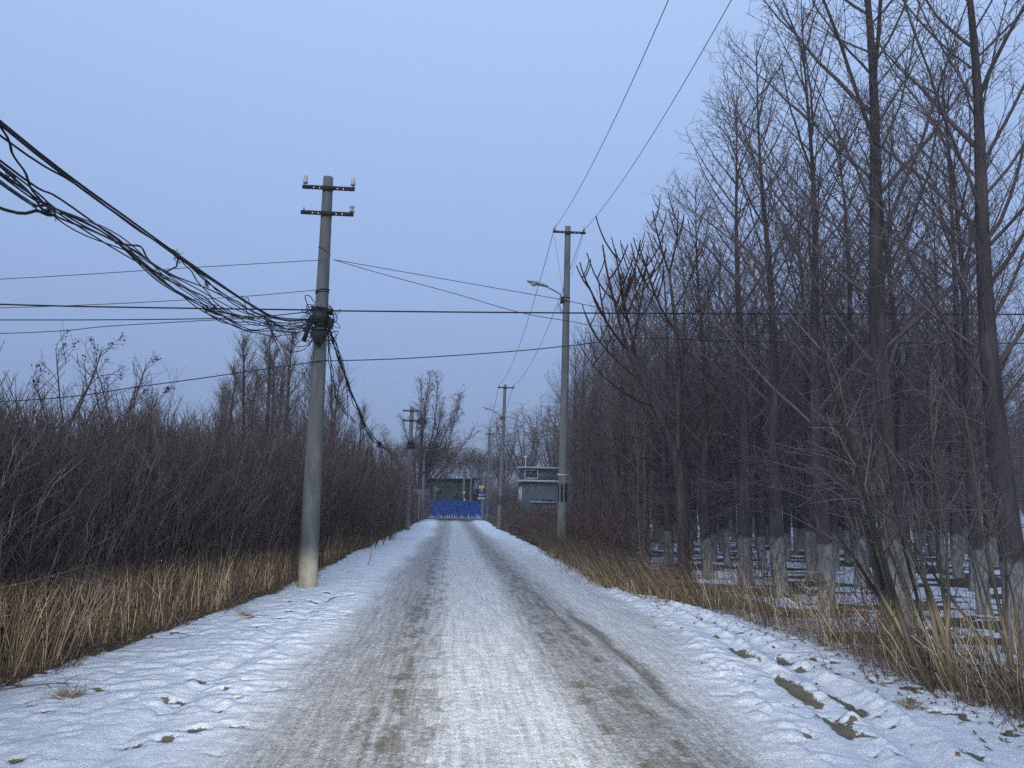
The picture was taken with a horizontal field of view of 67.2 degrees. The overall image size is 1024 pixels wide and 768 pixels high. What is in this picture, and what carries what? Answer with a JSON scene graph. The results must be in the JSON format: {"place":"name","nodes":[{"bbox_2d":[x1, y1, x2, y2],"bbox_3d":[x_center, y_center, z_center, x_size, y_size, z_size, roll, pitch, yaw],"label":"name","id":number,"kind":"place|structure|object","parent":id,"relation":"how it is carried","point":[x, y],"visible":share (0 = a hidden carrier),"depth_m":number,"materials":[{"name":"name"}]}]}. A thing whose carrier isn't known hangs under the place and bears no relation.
{"place":"outdoors","nodes":[
{"label":"outdoors","id":0,"kind":"place"},
{"bbox_2d":[0,512,393,688],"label":"dry grass","id":1,"kind":"structure","parent":0,"point":[211,596],"depth_m":8.73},
{"bbox_2d":[0,514,1023,767],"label":"ground","id":2,"kind":"structure","parent":0,"point":[182,694],"depth_m":6.71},
{"bbox_2d":[40,679,92,700],"bbox_3d":[-3.297,2.264,5.733,0.339,0.116,0.318,6,-10,-27],"label":"grass tuft","id":3,"kind":"object","parent":2,"relation":"on","point":[65,693],"visible":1,"depth_m":5.71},
{"bbox_2d":[29,321,135,448],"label":"sapling","id":4,"kind":"object","parent":2,"relation":"on","point":[83,383],"visible":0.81,"depth_m":15.57,"materials":[{"name":"brown plant"}]},
{"bbox_2d":[70,336,175,441],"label":"sapling","id":5,"kind":"object","parent":2,"relation":"on","point":[167,387],"visible":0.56,"depth_m":16.30,"materials":[{"name":"brown plant"}]},
{"bbox_2d":[0,329,376,661],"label":"thicket","id":6,"kind":"object","parent":2,"relation":"on","point":[92,483],"visible":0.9,"depth_m":10.07,"materials":[{"name":"brown plant"}]},
{"bbox_2d":[14,389,438,548],"bbox_3d":[-18.143,7.160,56.699,25.538,6.123,67.888,2,-9,-4],"label":"thicket","id":7,"kind":"object","parent":2,"relation":"on","point":[386,500],"visible":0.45,"depth_m":31.19,"materials":[{"name":"brown plant"}]},
{"bbox_2d":[206,356,265,442],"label":"poplar","id":8,"kind":"object","parent":2,"relation":"on","point":[235,381],"visible":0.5,"depth_m":30.64,"materials":[{"name":"brown plant"}]},
{"bbox_2d":[209,323,274,443],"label":"poplar","id":9,"kind":"object","parent":2,"relation":"on","point":[243,354],"visible":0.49,"depth_m":31.59,"materials":[{"name":"brown plant"}]},
{"bbox_2d":[236,319,297,440],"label":"poplar","id":10,"kind":"object","parent":2,"relation":"on","point":[266,352],"visible":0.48,"depth_m":32.25,"materials":[{"name":"brown plant"}]},
{"bbox_2d":[252,354,298,449],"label":"poplar","id":11,"kind":"object","parent":2,"relation":"on","point":[282,391],"visible":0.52,"depth_m":30.77,"materials":[{"name":"brown plant"}]},
{"bbox_2d":[245,322,310,441],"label":"poplar","id":12,"kind":"object","parent":2,"relation":"on","point":[285,353],"visible":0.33,"depth_m":33.48,"materials":[{"name":"brown plant"}]},
{"bbox_2d":[297,175,355,587],"bbox_3d":[-3.590,-0.040,14.242,1.006,8.008,0.436,2,-9,-4],"label":"concrete pole","id":13,"kind":"object","parent":2,"relation":"on","point":[308,552],"visible":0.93,"depth_m":14.14,"materials":[{"name":"concrete"}]},
{"bbox_2d":[0,312,308,320],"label":"crossing cable","id":14,"kind":"object","parent":13,"relation":"attached to","point":[142,319],"visible":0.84,"depth_m":14.04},
{"bbox_2d":[0,120,314,325],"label":"cable bundle","id":15,"kind":"object","parent":13,"relation":"attached to","point":[40,155],"visible":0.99,"depth_m":5.87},
{"bbox_2d":[0,126,314,373],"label":"cable bundle","id":16,"kind":"object","parent":13,"relation":"attached to","point":[45,213],"visible":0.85,"depth_m":7.18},
{"bbox_2d":[0,159,316,336],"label":"cable bundle","id":17,"kind":"object","parent":13,"relation":"attached to","point":[144,265],"visible":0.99,"depth_m":6.03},
{"bbox_2d":[327,329,408,485],"bbox_3d":[-4.511,2.621,30.138,0.718,3.151,32.328,2,-9,-4],"label":"drooping cable bundle","id":18,"kind":"object","parent":13,"relation":"attached to","point":[378,443],"visible":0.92,"depth_m":17.50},
{"bbox_2d":[0,304,1022,314],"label":"crossing cable","id":19,"kind":"object","parent":13,"relation":"attached to","point":[447,311],"visible":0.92,"depth_m":14.51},
{"bbox_2d":[333,259,892,325],"bbox_3d":[2.290,-1.692,14.846,11.381,0.931,0.013,2,-9,-4],"label":"crossing wire","id":20,"kind":"object","parent":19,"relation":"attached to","point":[572,301],"visible":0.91,"depth_m":14.72,"materials":[{"name":"metal"}]},
{"bbox_2d":[335,260,898,332],"bbox_3d":[2.786,-1.586,14.868,12.382,1.112,0.013,2,-9,-4],"label":"crossing wire","id":21,"kind":"object","parent":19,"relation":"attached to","point":[581,323],"visible":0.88,"depth_m":14.67,"materials":[{"name":"metal"}]},
{"bbox_2d":[0,338,1022,401],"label":"crossing wire","id":22,"kind":"object","parent":13,"relation":"attached to","point":[452,355],"visible":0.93,"depth_m":14.37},
{"bbox_2d":[324,379,345,449],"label":"poplar","id":23,"kind":"object","parent":2,"relation":"on","point":[329,393],"visible":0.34,"depth_m":37.58,"materials":[{"name":"brown plant"}]},
{"bbox_2d":[324,357,364,454],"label":"poplar","id":24,"kind":"object","parent":2,"relation":"on","point":[339,375],"visible":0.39,"depth_m":39.87,"materials":[{"name":"brown plant"}]},
{"bbox_2d":[403,407,418,529],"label":"concrete pole","id":25,"kind":"object","parent":2,"relation":"on","point":[410,443],"visible":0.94,"depth_m":46.21,"materials":[{"name":"concrete"}]},
{"bbox_2d":[377,369,479,519],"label":"bare tree","id":26,"kind":"object","parent":2,"relation":"on","point":[430,461],"visible":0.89,"depth_m":77.00,"materials":[{"name":"brown plant"}]},
{"bbox_2d":[424,500,480,517],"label":"blue hoarding","id":27,"kind":"object","parent":2,"relation":"on","point":[451,508],"visible":0.36,"depth_m":91.56,"materials":[{"name":"metal"}]},
{"bbox_2d":[426,478,479,517],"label":"shed","id":28,"kind":"structure","parent":2,"relation":"on","point":[449,489],"depth_m":98.76,"materials":[{"name":"grey wood"}]},
{"bbox_2d":[466,439,510,497],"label":"willow tree","id":29,"kind":"object","parent":2,"relation":"on","point":[479,467],"visible":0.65,"depth_m":103.81,"materials":[{"name":"brown plant"}]},
{"bbox_2d":[483,384,513,528],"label":"concrete lamp pole","id":30,"kind":"object","parent":2,"relation":"on","point":[500,497],"visible":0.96,"depth_m":53.12,"materials":[{"name":"concrete"}]},
{"bbox_2d":[479,403,541,486],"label":"willow tree","id":31,"kind":"object","parent":2,"relation":"on","point":[497,461],"visible":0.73,"depth_m":99.67,"materials":[{"name":"plant"}]},
{"bbox_2d":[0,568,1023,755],"bbox_3d":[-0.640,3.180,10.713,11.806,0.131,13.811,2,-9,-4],"label":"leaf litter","id":32,"kind":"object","parent":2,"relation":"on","point":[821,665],"visible":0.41,"depth_m":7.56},
{"bbox_2d":[486,400,552,475],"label":"willow tree","id":33,"kind":"object","parent":2,"relation":"on","point":[531,460],"visible":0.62,"depth_m":100.44,"materials":[{"name":"brown plant"}]},
{"bbox_2d":[404,474,651,522],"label":"brush","id":34,"kind":"object","parent":2,"relation":"on","point":[510,497],"visible":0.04,"depth_m":86.88,"materials":[{"name":"brown plant"}]},
{"bbox_2d":[506,389,569,466],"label":"willow tree","id":35,"kind":"object","parent":2,"relation":"on","point":[549,457],"visible":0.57,"depth_m":95.58,"materials":[{"name":"brown plant"}]},
{"bbox_2d":[515,456,577,514],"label":"watchtower","id":36,"kind":"structure","parent":2,"relation":"on","point":[537,486],"depth_m":69.81,"materials":[{"name":"white paint"}]},
{"bbox_2d":[527,225,585,541],"bbox_3d":[1.349,0.212,24.524,1.893,10.967,0.335,2,-9,-4],"label":"concrete lamp pole","id":37,"kind":"object","parent":2,"relation":"on","point":[563,468],"visible":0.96,"depth_m":24.48,"materials":[{"name":"concrete"}]},
{"bbox_2d":[541,358,604,517],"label":"bare tree","id":38,"kind":"object","parent":2,"relation":"on","point":[575,462],"visible":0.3,"depth_m":37.55,"materials":[{"name":"brown plant"}]},
{"bbox_2d":[544,338,602,496],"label":"bare tree","id":39,"kind":"object","parent":2,"relation":"on","point":[568,405],"visible":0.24,"depth_m":40.06,"materials":[{"name":"brown plant"}]},
{"bbox_2d":[533,315,617,512],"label":"bare tree","id":40,"kind":"object","parent":2,"relation":"on","point":[582,452],"visible":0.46,"depth_m":35.85,"materials":[{"name":"brown plant"}]},
{"bbox_2d":[484,469,676,565],"bbox_3d":[2.052,8.199,50.699,6.829,2.997,62.379,2,-9,-4],"label":"brush","id":41,"kind":"object","parent":2,"relation":"on","point":[599,525],"visible":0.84,"depth_m":25.05,"materials":[{"name":"brown plant"}]},
{"bbox_2d":[556,327,625,517],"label":"bare tree","id":42,"kind":"object","parent":2,"relation":"on","point":[593,416],"visible":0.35,"depth_m":34.27,"materials":[{"name":"brown plant"}]},
{"bbox_2d":[568,332,630,508],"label":"bare tree","id":43,"kind":"object","parent":2,"relation":"on","point":[601,469],"visible":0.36,"depth_m":32.06,"materials":[{"name":"brown plant"}]},
{"bbox_2d":[557,254,662,542],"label":"bare tree","id":44,"kind":"object","parent":2,"relation":"on","point":[623,493],"visible":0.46,"depth_m":27.85,"materials":[{"name":"brown plant"}]},
{"bbox_2d":[568,273,651,532],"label":"bare tree","id":45,"kind":"object","parent":2,"relation":"on","point":[613,375],"visible":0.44,"depth_m":30.15,"materials":[{"name":"brown plant"}]},
{"bbox_2d":[599,370,629,545],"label":"slender sapling","id":46,"kind":"object","parent":2,"relation":"on","point":[612,457],"visible":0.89,"depth_m":23.99,"materials":[{"name":"brown plant"}]},
{"bbox_2d":[516,524,722,604],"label":"dry grass","id":47,"kind":"structure","parent":2,"relation":"on","point":[597,565],"depth_m":14.65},
{"bbox_2d":[575,239,689,555],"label":"bare tree","id":48,"kind":"object","parent":2,"relation":"on","point":[633,477],"visible":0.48,"depth_m":26.13,"materials":[{"name":"brown plant"}]},
{"bbox_2d":[619,382,657,568],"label":"slender sapling","id":49,"kind":"object","parent":2,"relation":"on","point":[644,498],"visible":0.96,"depth_m":19.31,"materials":[{"name":"brown plant"}]},
{"bbox_2d":[585,283,697,543],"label":"bare tree","id":50,"kind":"object","parent":2,"relation":"on","point":[640,464],"visible":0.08,"depth_m":33.84,"materials":[{"name":"brown plant"}]},
{"bbox_2d":[596,321,692,545],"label":"bare tree","id":51,"kind":"object","parent":2,"relation":"on","point":[648,467],"visible":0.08,"depth_m":32.17,"materials":[{"name":"brown plant"}]},
{"bbox_2d":[579,288,714,558],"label":"bare tree","id":52,"kind":"object","parent":2,"relation":"on","point":[643,431],"visible":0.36,"depth_m":24.08,"materials":[{"name":"brown plant"}]},
{"bbox_2d":[576,193,729,577],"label":"candelabra tree","id":53,"kind":"object","parent":2,"relation":"on","point":[673,443],"visible":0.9,"depth_m":17.61,"materials":[{"name":"brown plant"}]},
{"bbox_2d":[586,219,734,564],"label":"bare tree","id":54,"kind":"object","parent":2,"relation":"on","point":[667,514],"visible":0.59,"depth_m":22.12,"materials":[{"name":"brown plant"}]},
{"bbox_2d":[603,324,718,549],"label":"bare tree","id":55,"kind":"object","parent":2,"relation":"on","point":[660,505],"visible":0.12,"depth_m":30.07,"materials":[{"name":"brown plant"}]},
{"bbox_2d":[617,320,734,518],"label":"bare tree","id":56,"kind":"object","parent":2,"relation":"on","point":[673,427],"visible":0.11,"depth_m":28.39,"materials":[{"name":"brown plant"}]},
{"bbox_2d":[631,499,721,606],"bbox_3d":[2.732,2.668,12.273,1.383,1.827,1.412,5,-10,-24],"label":"dead bush","id":57,"kind":"object","parent":2,"relation":"on","point":[690,558],"visible":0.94,"depth_m":12.20,"materials":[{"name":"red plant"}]},
{"bbox_2d":[634,301,720,542],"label":"bare tree","id":58,"kind":"object","parent":2,"relation":"on","point":[672,489],"visible":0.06,"depth_m":35.84,"materials":[{"name":"brown plant"}]},
{"bbox_2d":[619,290,739,555],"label":"bare tree","id":59,"kind":"object","parent":2,"relation":"on","point":[690,476],"visible":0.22,"depth_m":26.26,"materials":[{"name":"brown plant"}]},
{"bbox_2d":[611,167,765,578],"bbox_3d":[4.717,-0.479,18.651,3.946,10.357,3.429,4,-10,-19],"label":"bare tree","id":60,"kind":"object","parent":2,"relation":"on","point":[704,501],"visible":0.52,"depth_m":18.41,"materials":[{"name":"brown plant"}]},
{"bbox_2d":[621,242,762,554],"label":"bare tree","id":61,"kind":"object","parent":2,"relation":"on","point":[684,455],"visible":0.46,"depth_m":19.98,"materials":[{"name":"brown plant"}]},
{"bbox_2d":[642,254,754,561],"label":"bare tree","id":62,"kind":"object","parent":2,"relation":"on","point":[712,507],"visible":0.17,"depth_m":23.98,"materials":[{"name":"brown plant"}]},
{"bbox_2d":[395,343,1023,543],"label":"woods","id":63,"kind":"object","parent":2,"relation":"on","point":[1018,484],"visible":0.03,"depth_m":57.97,"materials":[{"name":"brown plant"}]},
{"bbox_2d":[639,236,803,564],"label":"bare tree","id":64,"kind":"object","parent":2,"relation":"on","point":[725,532],"visible":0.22,"depth_m":22.39,"materials":[{"name":"brown plant"}]},
{"bbox_2d":[690,336,767,551],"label":"bare tree","id":65,"kind":"object","parent":2,"relation":"on","point":[720,527],"visible":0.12,"depth_m":29.66,"materials":[{"name":"brown plant"}]},
{"bbox_2d":[654,242,833,570],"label":"bare tree","id":66,"kind":"object","parent":2,"relation":"on","point":[760,532],"visible":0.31,"depth_m":20.44,"materials":[{"name":"brown plant"}]},
{"bbox_2d":[686,305,802,550],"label":"bare tree","id":67,"kind":"object","parent":2,"relation":"on","point":[757,393],"visible":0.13,"depth_m":26.36,"materials":[{"name":"brown plant"}]},
{"bbox_2d":[621,63,868,585],"bbox_3d":[5.046,-1.454,17.090,5.284,11.792,4.050,4,-9,-17],"label":"bare tree","id":68,"kind":"object","parent":2,"relation":"on","point":[744,427],"visible":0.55,"depth_m":16.69,"materials":[{"name":"brown plant"}]},
{"bbox_2d":[712,272,787,545],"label":"bare tree","id":69,"kind":"object","parent":2,"relation":"on","point":[737,456],"visible":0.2,"depth_m":28.34,"materials":[{"name":"brown plant"}]},
{"bbox_2d":[648,21,856,595],"bbox_3d":[5.145,-1.794,15.065,4.252,11.837,3.695,3,-9,-13],"label":"bare tree","id":70,"kind":"object","parent":2,"relation":"on","point":[773,368],"visible":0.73,"depth_m":14.91,"materials":[{"name":"brown plant"}]},
{"bbox_2d":[720,518,803,626],"bbox_3d":[3.301,2.514,10.160,1.083,1.491,1.120,-1,-9,17],"label":"dead bush","id":71,"kind":"object","parent":2,"relation":"on","point":[763,573],"visible":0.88,"depth_m":10.14,"materials":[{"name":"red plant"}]},
{"bbox_2d":[677,151,897,580],"bbox_3d":[6.876,-0.642,18.248,4.575,10.589,4.663,7,-10,-30],"label":"bare tree","id":72,"kind":"object","parent":2,"relation":"on","point":[809,535],"visible":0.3,"depth_m":17.83,"materials":[{"name":"brown plant"}]},
{"bbox_2d":[749,292,836,549],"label":"bare tree","id":73,"kind":"object","parent":2,"relation":"on","point":[800,525],"visible":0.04,"depth_m":32.29,"materials":[{"name":"brown plant"}]},
{"bbox_2d":[722,301,869,561],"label":"bare tree","id":74,"kind":"object","parent":2,"relation":"on","point":[787,528],"visible":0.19,"depth_m":24.23,"materials":[{"name":"brown plant"}]},
{"bbox_2d":[753,308,838,554],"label":"bare tree","id":75,"kind":"object","parent":2,"relation":"on","point":[796,543],"visible":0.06,"depth_m":28.28,"materials":[{"name":"brown plant"}]},
{"bbox_2d":[751,232,869,567],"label":"bare tree","id":76,"kind":"object","parent":2,"relation":"on","point":[815,542],"visible":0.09,"depth_m":22.52,"materials":[{"name":"brown plant"}]},
{"bbox_2d":[648,0,973,616],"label":"bare tree","id":77,"kind":"object","parent":2,"relation":"on","point":[824,545],"visible":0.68,"depth_m":12.08,"materials":[{"name":"brown plant"}]},
{"bbox_2d":[765,531,885,650],"bbox_3d":[3.385,2.327,8.575,1.433,1.364,1.206,6,-10,-29],"label":"dead bush","id":78,"kind":"object","parent":2,"relation":"on","point":[819,594],"visible":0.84,"depth_m":8.55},
{"bbox_2d":[749,204,921,570],"bbox_3d":[8.610,-0.082,21.385,4.575,10.589,4.663,-7,-12,42],"label":"bare tree","id":79,"kind":"object","parent":2,"relation":"on","point":[833,518],"visible":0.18,"depth_m":21.01,"materials":[{"name":"brown plant"}]},
{"bbox_2d":[785,250,891,562],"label":"bare tree","id":80,"kind":"object","parent":2,"relation":"on","point":[846,536],"visible":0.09,"depth_m":24.30,"materials":[{"name":"brown plant"}]},
{"bbox_2d":[675,550,1023,738],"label":"dry weeds","id":81,"kind":"object","parent":2,"relation":"on","point":[973,671],"visible":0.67,"depth_m":7.27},
{"bbox_2d":[731,76,971,589],"bbox_3d":[7.179,-1.178,16.505,4.800,11.147,4.378,0,-9,6],"label":"bare tree","id":82,"kind":"object","parent":2,"relation":"on","point":[851,391],"visible":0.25,"depth_m":16.06,"materials":[{"name":"brown plant"}]},
{"bbox_2d":[791,317,930,671],"bbox_3d":[3.615,1.001,7.918,1.347,3.806,1.553,2,-9,-4],"label":"coppiced shrub","id":83,"kind":"object","parent":2,"relation":"on","point":[878,572],"visible":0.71,"depth_m":7.65,"materials":[{"name":"brown plant"}]},
{"bbox_2d":[768,542,956,680],"bbox_3d":[3.328,2.129,7.132,1.931,1.296,0.998,5,-10,-24],"label":"dead bush","id":84,"kind":"object","parent":2,"relation":"on","point":[882,615],"visible":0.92,"depth_m":7.03,"materials":[{"name":"brown plant"}]},
{"bbox_2d":[705,0,1023,634],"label":"bare tree","id":85,"kind":"object","parent":2,"relation":"on","point":[878,342],"visible":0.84,"depth_m":10.50,"materials":[{"name":"brown plant"}]},
{"bbox_2d":[783,160,951,537],"bbox_3d":[8.826,-0.444,18.957,3.457,10.465,3.977,9,-12,-38],"label":"bare tree","id":86,"kind":"object","parent":2,"relation":"on","point":[890,351],"visible":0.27,"depth_m":18.95,"materials":[{"name":"brown plant"}]},
{"bbox_2d":[769,286,982,692],"bbox_3d":[3.168,0.918,6.960,1.782,3.643,1.515,-6,-12,40],"label":"coppiced shrub","id":87,"kind":"object","parent":2,"relation":"on","point":[899,622],"visible":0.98,"depth_m":6.76,"materials":[{"name":"brown plant"}]},
{"bbox_2d":[777,74,975,589],"bbox_3d":[8.268,-1.390,16.573,4.049,11.605,3.519,6,-10,-29],"label":"bare tree","id":88,"kind":"object","parent":2,"relation":"on","point":[899,420],"visible":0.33,"depth_m":16.23,"materials":[{"name":"brown plant"}]},
{"bbox_2d":[823,266,941,528],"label":"bare tree","id":89,"kind":"object","parent":2,"relation":"on","point":[870,395],"visible":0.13,"depth_m":22.89,"materials":[{"name":"brown plant"}]},
{"bbox_2d":[757,0,1023,654],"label":"bare tree","id":90,"kind":"object","parent":2,"relation":"on","point":[995,418],"visible":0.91,"depth_m":9.06,"materials":[{"name":"brown plant"}]},
{"bbox_2d":[843,264,953,518],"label":"bare tree","id":91,"kind":"object","parent":2,"relation":"on","point":[911,404],"visible":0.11,"depth_m":25.11,"materials":[{"name":"brown plant"}]},
{"bbox_2d":[860,282,956,558],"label":"bare tree","id":92,"kind":"object","parent":2,"relation":"on","point":[913,495],"visible":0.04,"depth_m":28.17,"materials":[{"name":"brown plant"}]},
{"bbox_2d":[836,361,1023,697],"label":"coppiced shrub","id":93,"kind":"object","parent":2,"relation":"on","point":[991,573],"visible":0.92,"depth_m":6.67,"materials":[{"name":"brown plant"}]},
{"bbox_2d":[837,41,1023,591],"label":"bare tree","id":94,"kind":"object","parent":2,"relation":"on","point":[959,370],"visible":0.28,"depth_m":16.42,"materials":[{"name":"brown plant"}]},
{"bbox_2d":[839,22,1023,614],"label":"bare tree","id":95,"kind":"object","parent":2,"relation":"on","point":[976,534],"visible":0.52,"depth_m":12.64,"materials":[{"name":"brown plant"}]},
{"bbox_2d":[841,162,1023,577],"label":"bare tree","id":96,"kind":"object","parent":2,"relation":"on","point":[956,564],"visible":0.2,"depth_m":19.63,"materials":[{"name":"brown plant"}]},
{"bbox_2d":[867,234,1023,567],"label":"bare tree","id":97,"kind":"object","parent":2,"relation":"on","point":[943,563],"visible":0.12,"depth_m":23.26,"materials":[{"name":"brown plant"}]},
{"bbox_2d":[869,287,1023,562],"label":"bare tree","id":98,"kind":"object","parent":2,"relation":"on","point":[961,539],"visible":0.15,"depth_m":25.86,"materials":[{"name":"brown plant"}]},
{"bbox_2d":[894,318,1007,553],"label":"bare tree","id":99,"kind":"object","parent":2,"relation":"on","point":[932,538],"visible":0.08,"depth_m":30.97,"materials":[{"name":"brown plant"}]},
{"bbox_2d":[919,298,1007,552],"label":"bare tree","id":100,"kind":"object","parent":2,"relation":"on","point":[964,531],"visible":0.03,"depth_m":32.08,"materials":[{"name":"brown plant"}]},
{"bbox_2d":[906,239,1023,574],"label":"bare tree","id":101,"kind":"object","parent":2,"relation":"on","point":[980,442],"visible":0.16,"depth_m":21.44,"materials":[{"name":"brown plant"}]},
{"bbox_2d":[909,288,1023,566],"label":"bare tree","id":102,"kind":"object","parent":2,"relation":"on","point":[995,555],"visible":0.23,"depth_m":24.25,"materials":[{"name":"brown plant"}]},
{"bbox_2d":[925,290,1023,528],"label":"bare tree","id":103,"kind":"object","parent":2,"relation":"on","point":[1018,450],"visible":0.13,"depth_m":27.26,"materials":[{"name":"brown plant"}]},
{"bbox_2d":[0,0,1023,521],"label":"sky","id":104,"kind":"structure","parent":0,"point":[466,131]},
{"bbox_2d":[197,518,918,767],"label":"road","id":105,"kind":"structure","parent":0,"point":[448,643],"depth_m":6.39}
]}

